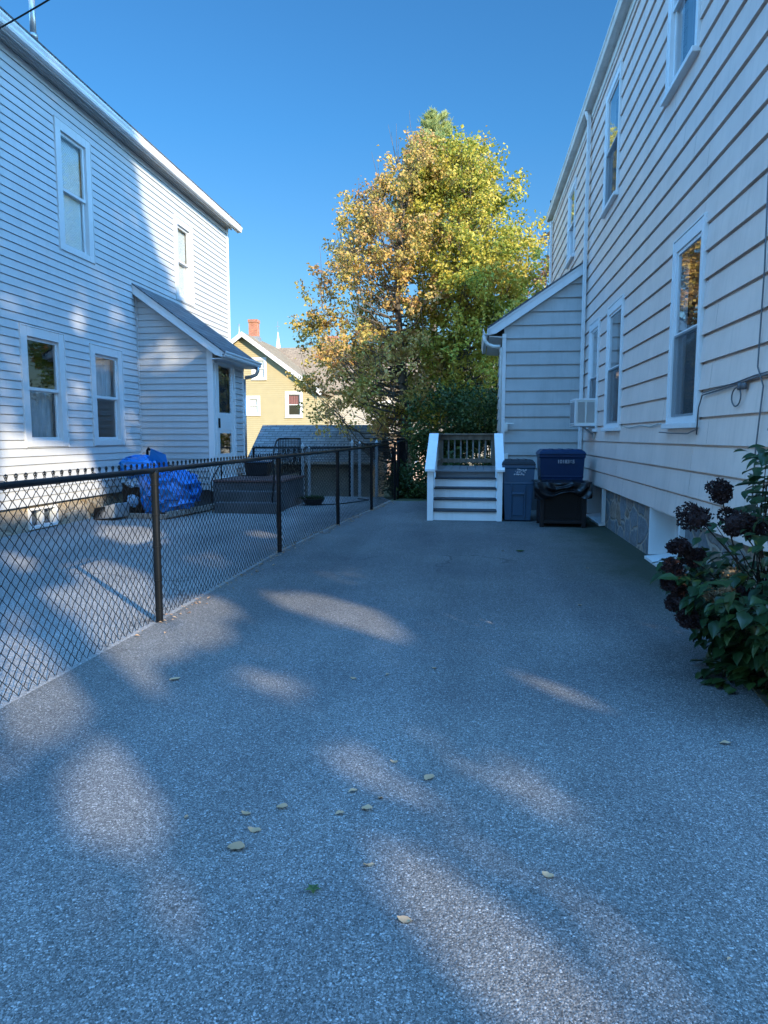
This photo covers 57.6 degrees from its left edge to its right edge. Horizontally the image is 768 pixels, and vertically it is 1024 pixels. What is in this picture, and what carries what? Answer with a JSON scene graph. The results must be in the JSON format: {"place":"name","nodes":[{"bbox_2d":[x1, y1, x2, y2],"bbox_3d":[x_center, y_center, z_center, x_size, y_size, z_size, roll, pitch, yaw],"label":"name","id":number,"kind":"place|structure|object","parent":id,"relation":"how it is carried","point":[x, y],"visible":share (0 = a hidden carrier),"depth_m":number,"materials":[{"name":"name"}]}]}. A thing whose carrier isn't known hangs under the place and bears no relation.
{"place":"outdoors","nodes":[
{"label":"outdoors","id":0,"kind":"place"},
{"bbox_2d":[0,496,390,708],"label":"neighbour driveway","id":1,"kind":"structure","parent":0,"point":[17,610],"depth_m":7.46,"materials":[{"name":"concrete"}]},
{"bbox_2d":[93,502,128,519],"bbox_3d":[-4.928,-0.022,12.612,0.488,0.294,0.423,2,6,14],"label":"metal box","id":2,"kind":"object","parent":1,"relation":"on","point":[109,512],"visible":0.7,"depth_m":12.47,"materials":[{"name":"metal"}]},
{"bbox_2d":[119,504,213,518],"bbox_3d":[-4.127,-0.050,13.652,1.084,0.130,2.054,2,6,16],"label":"wooden pallet","id":3,"kind":"object","parent":1,"relation":"on","point":[170,513],"visible":0.46,"depth_m":12.79,"materials":[{"name":"brown wood"}]},
{"bbox_2d":[118,447,201,513],"bbox_3d":[-4.228,-0.607,13.289,1.478,1.254,0.929,1,6,7],"label":"tarp heap","id":4,"kind":"object","parent":3,"relation":"on","point":[155,456],"visible":0.59,"depth_m":12.99,"materials":[{"name":"blue plastic"}]},
{"bbox_2d":[211,438,304,513],"bbox_3d":[-2.661,-0.806,14.697,1.490,1.508,2.450,1,6,7],"label":"landing","id":5,"kind":"object","parent":1,"relation":"on","point":[243,499],"visible":0.49,"depth_m":14.08,"materials":[{"name":"wood"}]},
{"bbox_2d":[245,461,271,475],"bbox_3d":[-2.814,-0.981,15.656,0.580,0.329,0.500,1,6,7],"label":"storage tub","id":6,"kind":"object","parent":5,"relation":"on","point":[268,463],"visible":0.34,"depth_m":15.45,"materials":[{"name":"plastic"}]},
{"bbox_2d":[135,501,393,635],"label":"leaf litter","id":7,"kind":"object","parent":1,"relation":"on","point":[270,556],"visible":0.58,"depth_m":8.63,"materials":[{"name":"brown plant"}]},
{"bbox_2d":[301,443,304,494],"bbox_3d":[-2.021,-1.031,17.384,0.084,1.380,0.084,1,6,7],"label":"white post","id":8,"kind":"object","parent":1,"relation":"on","point":[302,446],"visible":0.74,"depth_m":17.34,"materials":[{"name":"white wood"}]},
{"bbox_2d":[308,447,310,495],"bbox_3d":[-1.865,-0.990,17.419,0.084,1.290,0.084,1,6,7],"label":"white post","id":9,"kind":"object","parent":1,"relation":"on","point":[309,471],"visible":0.37,"depth_m":17.39,"materials":[{"name":"white wood"}]},
{"bbox_2d":[298,495,324,504],"bbox_3d":[-1.550,-0.272,15.269,0.573,0.224,0.604,-5,8,-38],"label":"planter","id":10,"kind":"object","parent":1,"relation":"on","point":[312,496],"visible":0.57,"depth_m":15.13,"materials":[{"name":"plastic"}]},
{"bbox_2d":[320,498,368,504],"bbox_3d":[-0.847,-0.228,15.731,0.402,0.023,1.728,3,7,28],"label":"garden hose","id":11,"kind":"object","parent":1,"relation":"on","point":[349,502],"visible":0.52,"depth_m":15.69,"materials":[{"name":"black rubber"}]},
{"bbox_2d":[0,0,617,383],"label":"sky","id":12,"kind":"structure","parent":0,"point":[275,109],"materials":[{"name":"blue"}]},
{"bbox_2d":[0,501,767,1023],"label":"driveway","id":13,"kind":"structure","parent":0,"point":[564,717],"depth_m":2.83,"materials":[{"name":"grey asphalt"}]},
{"bbox_2d":[0,440,395,702],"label":"chain link fence","id":14,"kind":"object","parent":13,"relation":"on","point":[157,546],"visible":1,"depth_m":6.03,"materials":[{"name":"black metal"}]},
{"bbox_2d":[227,841,244,848],"bbox_3d":[-0.535,1.207,2.521,0.058,0.016,0.059,-3,7,-23],"label":"fallen leaf","id":15,"kind":"object","parent":13,"relation":"on","point":[237,845],"visible":1,"depth_m":2.52,"materials":[{"name":"yellow plant"}]},
{"bbox_2d":[248,827,260,831],"bbox_3d":[-0.489,1.197,2.635,0.051,0.013,0.033,1,6,7],"label":"fallen leaf","id":16,"kind":"object","parent":13,"relation":"on","point":[253,829],"visible":1,"depth_m":2.64,"materials":[{"name":"yellow plant"}]},
{"bbox_2d":[276,803,287,807],"bbox_3d":[-0.409,1.177,2.795,0.039,0.013,0.039,-4,7,-33],"label":"fallen leaf","id":17,"kind":"object","parent":13,"relation":"on","point":[282,805],"visible":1,"depth_m":2.80,"materials":[{"name":"yellow plant"}]},
{"bbox_2d":[305,884,320,893],"bbox_3d":[-0.231,1.231,2.280,0.057,0.007,0.055,1,6,7],"label":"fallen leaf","id":18,"kind":"object","parent":13,"relation":"on","point":[312,888],"visible":1,"depth_m":2.28,"materials":[{"name":"green plant"}]},
{"bbox_2d":[362,804,372,808],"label":"fallen leaf","id":19,"kind":"object","parent":13,"relation":"on","point":[367,806],"visible":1,"depth_m":2.79,"materials":[{"name":"yellow plant"}]},
{"bbox_2d":[397,915,411,922],"bbox_3d":[0.064,1.250,2.145,0.038,0.012,0.036,-3,7,-29],"label":"fallen leaf","id":20,"kind":"object","parent":13,"relation":"on","point":[404,919],"visible":1,"depth_m":2.15,"materials":[{"name":"yellow plant"}]},
{"bbox_2d":[424,774,433,779],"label":"fallen leaf","id":21,"kind":"object","parent":13,"relation":"on","point":[427,776],"visible":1,"depth_m":3.04,"materials":[{"name":"yellow plant"}]},
{"bbox_2d":[502,458,535,519],"bbox_3d":[2.380,-0.409,12.472,0.581,1.087,0.697,1,6,7],"label":"wheeled bin","id":22,"kind":"object","parent":13,"relation":"on","point":[518,483],"visible":0.94,"depth_m":12.16,"materials":[{"name":"plastic"}]},
{"bbox_2d":[542,871,553,876],"bbox_3d":[0.555,1.227,2.363,0.039,0.010,0.031,1,6,7],"label":"fallen leaf","id":23,"kind":"object","parent":13,"relation":"on","point":[546,873],"visible":1,"depth_m":2.37,"materials":[{"name":"yellow plant"}]},
{"bbox_2d":[536,448,585,479],"bbox_3d":[3.151,-0.507,12.542,0.806,1.267,0.734,1,6,7],"label":"wheeled bin","id":24,"kind":"object","parent":13,"relation":"on","point":[561,464],"visible":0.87,"depth_m":12.17,"materials":[{"name":"blue plastic"}]},
{"bbox_2d":[532,479,592,527],"bbox_3d":[2.951,-0.154,11.678,0.920,0.761,0.748,1,6,7],"label":"trash bin","id":25,"kind":"object","parent":13,"relation":"on","point":[561,501],"visible":1,"depth_m":11.41,"materials":[{"name":"plastic"}]},
{"bbox_2d":[384,473,474,500],"bbox_3d":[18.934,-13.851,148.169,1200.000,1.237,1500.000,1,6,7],"label":"ground","id":26,"kind":"structure","parent":0,"point":[406,499],"depth_m":16.87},
{"bbox_2d":[0,0,261,537],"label":"house","id":27,"kind":"structure","parent":26,"relation":"on","point":[117,346],"depth_m":12.80,"materials":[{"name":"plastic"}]},
{"bbox_2d":[28,504,58,529],"bbox_3d":[-5.569,0.075,11.326,0.130,0.340,0.760,1,6,7],"label":"basement window","id":28,"kind":"structure","parent":27,"relation":"in","point":[46,510],"depth_m":11.32,"materials":[{"name":"white paint"}]},
{"bbox_2d":[18,323,69,447],"bbox_3d":[-5.524,-1.981,11.226,0.208,1.886,1.166,1,6,7],"label":"window","id":29,"kind":"structure","parent":27,"relation":"in","point":[37,402],"depth_m":11.38,"materials":[{"name":"plastic"}]},
{"bbox_2d":[52,115,95,264],"bbox_3d":[-5.344,-5.457,11.983,0.134,2.116,1.086,1,6,7],"label":"window","id":30,"kind":"structure","parent":27,"relation":"in","point":[61,129],"depth_m":12.10,"materials":[{"name":"plastic"}]},
{"bbox_2d":[173,214,194,307],"bbox_3d":[-4.766,-5.895,16.501,0.134,1.896,1.036,1,6,7],"label":"window","id":31,"kind":"structure","parent":27,"relation":"in","point":[179,224],"depth_m":16.68,"materials":[{"name":"plastic"}]},
{"bbox_2d":[217,364,234,477],"bbox_3d":[-3.392,-1.968,14.923,0.112,2.430,1.020,1,6,7],"label":"door","id":32,"kind":"structure","parent":27,"relation":"in","point":[225,421],"depth_m":15.01,"materials":[{"name":"white paint"}]},
{"bbox_2d":[276,321,280,347],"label":"church steeple","id":33,"kind":"object","parent":26,"relation":"on","point":[278,344],"visible":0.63,"depth_m":150.76,"materials":[{"name":"metal"}]},
{"bbox_2d":[231,319,333,456],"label":"house","id":34,"kind":"structure","parent":26,"relation":"on","point":[267,403],"depth_m":48.29,"materials":[{"name":"yellow wood"}]},
{"bbox_2d":[246,396,260,415],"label":"window","id":35,"kind":"structure","parent":34,"relation":"in","point":[252,402],"depth_m":48.56,"materials":[{"name":"white glass"}]},
{"bbox_2d":[251,357,266,379],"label":"window","id":36,"kind":"structure","parent":34,"relation":"in","point":[262,375],"depth_m":48.18,"materials":[{"name":"white glass"}]},
{"bbox_2d":[285,391,302,417],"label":"window","id":37,"kind":"structure","parent":34,"relation":"in","point":[292,398],"depth_m":48.23,"materials":[{"name":"white glass"}]},
{"bbox_2d":[247,425,390,496],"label":"shed","id":38,"kind":"structure","parent":26,"relation":"on","point":[268,435],"depth_m":25.45,"materials":[{"name":"grey wood"}]},
{"bbox_2d":[252,444,393,496],"bbox_3d":[-1.574,-1.034,17.801,3.692,1.396,0.108,1,6,9],"label":"chain link fence","id":39,"kind":"object","parent":26,"relation":"on","point":[253,453],"visible":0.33,"depth_m":17.75,"materials":[{"name":"black metal"}]},
{"bbox_2d":[350,440,353,496],"bbox_3d":[-0.791,-1.075,17.374,0.084,1.470,0.084,1,6,7],"label":"white post","id":40,"kind":"object","parent":26,"relation":"on","point":[352,459],"visible":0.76,"depth_m":17.36,"materials":[{"name":"white wood"}]},
{"bbox_2d":[278,336,428,471],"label":"house","id":41,"kind":"structure","parent":26,"relation":"on","point":[291,354],"depth_m":52.49,"materials":[{"name":"white paint"}]},
{"bbox_2d":[358,441,360,495],"bbox_3d":[-0.607,-1.058,17.403,0.084,1.430,0.084,1,6,7],"label":"white post","id":42,"kind":"object","parent":26,"relation":"on","point":[359,469],"visible":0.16,"depth_m":17.36,"materials":[{"name":"white wood"}]},
{"bbox_2d":[375,439,377,495],"bbox_3d":[-0.183,-1.062,17.247,0.084,1.470,0.084,1,6,7],"label":"white post","id":43,"kind":"object","parent":26,"relation":"on","point":[376,441],"visible":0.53,"depth_m":17.21,"materials":[{"name":"white wood"}]},
{"bbox_2d":[284,112,472,483],"bbox_3d":[-0.232,-6.530,23.550,6.388,13.491,5.953,1,6,7],"label":"maple tree","id":44,"kind":"object","parent":26,"relation":"on","point":[373,220],"visible":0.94,"depth_m":22.78,"materials":[{"name":"yellow plant"}]},
{"bbox_2d":[396,438,407,498],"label":"chain link gate","id":45,"kind":"structure","parent":26,"relation":"on","point":[402,445],"depth_m":17.68,"materials":[{"name":"black metal"}]},
{"bbox_2d":[379,457,426,499],"bbox_3d":[0.725,-0.840,17.382,1.685,1.244,1.951,-4,7,-35],"label":"shrub","id":46,"kind":"object","parent":26,"relation":"on","point":[416,488],"visible":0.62,"depth_m":17.23,"materials":[{"name":"green plant"}]},
{"bbox_2d":[387,420,447,479],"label":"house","id":47,"kind":"structure","parent":26,"relation":"on","point":[412,437],"depth_m":44.07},
{"bbox_2d":[383,107,481,390],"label":"tree","id":48,"kind":"object","parent":26,"relation":"on","point":[433,119],"visible":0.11,"depth_m":56.23,"materials":[{"name":"green plant"}]},
{"bbox_2d":[397,372,487,474],"bbox_3d":[1.932,-2.149,21.980,3.092,4.608,2.636,1,6,7],"label":"evergreen tree","id":49,"kind":"object","parent":26,"relation":"on","point":[421,436],"visible":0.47,"depth_m":21.50,"materials":[{"name":"green plant"}]},
{"bbox_2d":[422,448,491,497],"bbox_3d":[2.029,-0.928,17.837,2.477,1.379,1.529,1,6,7],"label":"shrub","id":50,"kind":"object","parent":26,"relation":"on","point":[472,464],"visible":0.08,"depth_m":17.73,"materials":[{"name":"green plant"}]},
{"bbox_2d":[424,371,497,469],"bbox_3d":[3.306,-2.126,21.170,4.227,4.421,3.327,1,6,7],"label":"evergreen tree","id":51,"kind":"object","parent":26,"relation":"on","point":[489,410],"visible":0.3,"depth_m":20.91,"materials":[{"name":"green plant"}]},
{"bbox_2d":[425,433,504,521],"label":"deck","id":52,"kind":"structure","parent":26,"relation":"on","point":[449,486],"depth_m":12.86,"materials":[{"name":"white paint"}]},
{"bbox_2d":[388,124,549,456],"bbox_3d":[3.260,-6.427,24.066,6.244,13.174,6.419,6,8,42],"label":"maple tree","id":53,"kind":"object","parent":26,"relation":"on","point":[470,278],"visible":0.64,"depth_m":22.54,"materials":[{"name":"green plant"}]},
{"bbox_2d":[466,366,493,465],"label":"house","id":54,"kind":"structure","parent":26,"relation":"on","point":[487,446],"depth_m":45.44,"materials":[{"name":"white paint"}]},
{"bbox_2d":[481,0,767,588],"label":"house","id":55,"kind":"structure","parent":26,"relation":"on","point":[642,317],"depth_m":8.35,"materials":[{"name":"wood"}]},
{"bbox_2d":[570,398,595,438],"bbox_3d":[3.578,-1.665,12.520,0.408,0.704,0.654,1,6,7],"label":"air conditioner","id":56,"kind":"object","parent":55,"relation":"attached to","point":[582,412],"visible":0.98,"depth_m":12.20,"materials":[{"name":"white plastic"}]},
{"bbox_2d":[586,484,605,525],"bbox_3d":[3.909,-0.156,12.278,0.490,0.634,1.500,1,6,7],"label":"basement window","id":57,"kind":"structure","parent":55,"relation":"in","point":[596,506],"depth_m":12.96,"materials":[{"name":"white paint"}]},
{"bbox_2d":[564,175,628,268],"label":"window","id":58,"kind":"structure","parent":55,"relation":"in","point":[571,227],"depth_m":15.80,"materials":[{"name":"white paint"}]},
{"bbox_2d":[584,317,664,431],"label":"window","id":59,"kind":"structure","parent":55,"relation":"in","point":[594,329],"depth_m":12.48,"materials":[{"name":"white paint"}]},
{"bbox_2d":[599,58,709,218],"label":"window","id":60,"kind":"structure","parent":55,"relation":"in","point":[613,118],"depth_m":11.04,"materials":[{"name":"white paint"}]},
{"bbox_2d":[601,290,718,440],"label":"window","id":61,"kind":"structure","parent":55,"relation":"in","point":[615,319],"depth_m":10.71,"materials":[{"name":"white paint"}]},
{"bbox_2d":[644,507,685,566],"bbox_3d":[3.341,0.323,7.840,0.490,0.634,1.260,1,6,7],"label":"basement window","id":62,"kind":"structure","parent":55,"relation":"in","point":[663,527],"depth_m":8.42,"materials":[{"name":"white paint"}]},
{"bbox_2d":[660,0,702,106],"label":"window","id":63,"kind":"structure","parent":55,"relation":"in","point":[677,69],"depth_m":7.69,"materials":[{"name":"white paint"}]},
{"bbox_2d":[661,212,715,428],"bbox_3d":[3.090,-1.846,7.071,0.195,1.983,1.060,1,6,7],"label":"window","id":64,"kind":"structure","parent":55,"relation":"in","point":[685,345],"depth_m":7.16,"materials":[{"name":"white paint"}]},
{"bbox_3d":[13.446,-2.689,-5.560,1.600,9.700,0.320,1,6,7],"label":"utility pole","id":65,"kind":"object","parent":26,"relation":"on","visible":0},
{"bbox_2d":[0,0,49,28],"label":"service wire","id":66,"kind":"object","parent":65,"relation":"attached to","point":[25,13],"visible":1,"depth_m":9.01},
{"bbox_2d":[523,222,549,297],"bbox_3d":[7.905,-6.645,28.620,4.569,12.432,3.744,1,6,7],"label":"rusty tree","id":67,"kind":"object","parent":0,"point":[547,258],"visible":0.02,"depth_m":28.78,"materials":[{"name":"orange plant"}]},
{"bbox_2d":[743,641,767,707],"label":"soil bed","id":68,"kind":"object","parent":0,"point":[761,696],"depth_m":4.00,"materials":[{"name":"brown soil"}]},
{"bbox_2d":[650,428,767,699],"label":"hydrangea bush","id":69,"kind":"object","parent":68,"relation":"on","point":[728,605],"visible":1,"depth_m":4.07,"materials":[{"name":"green plant"}]}
]}

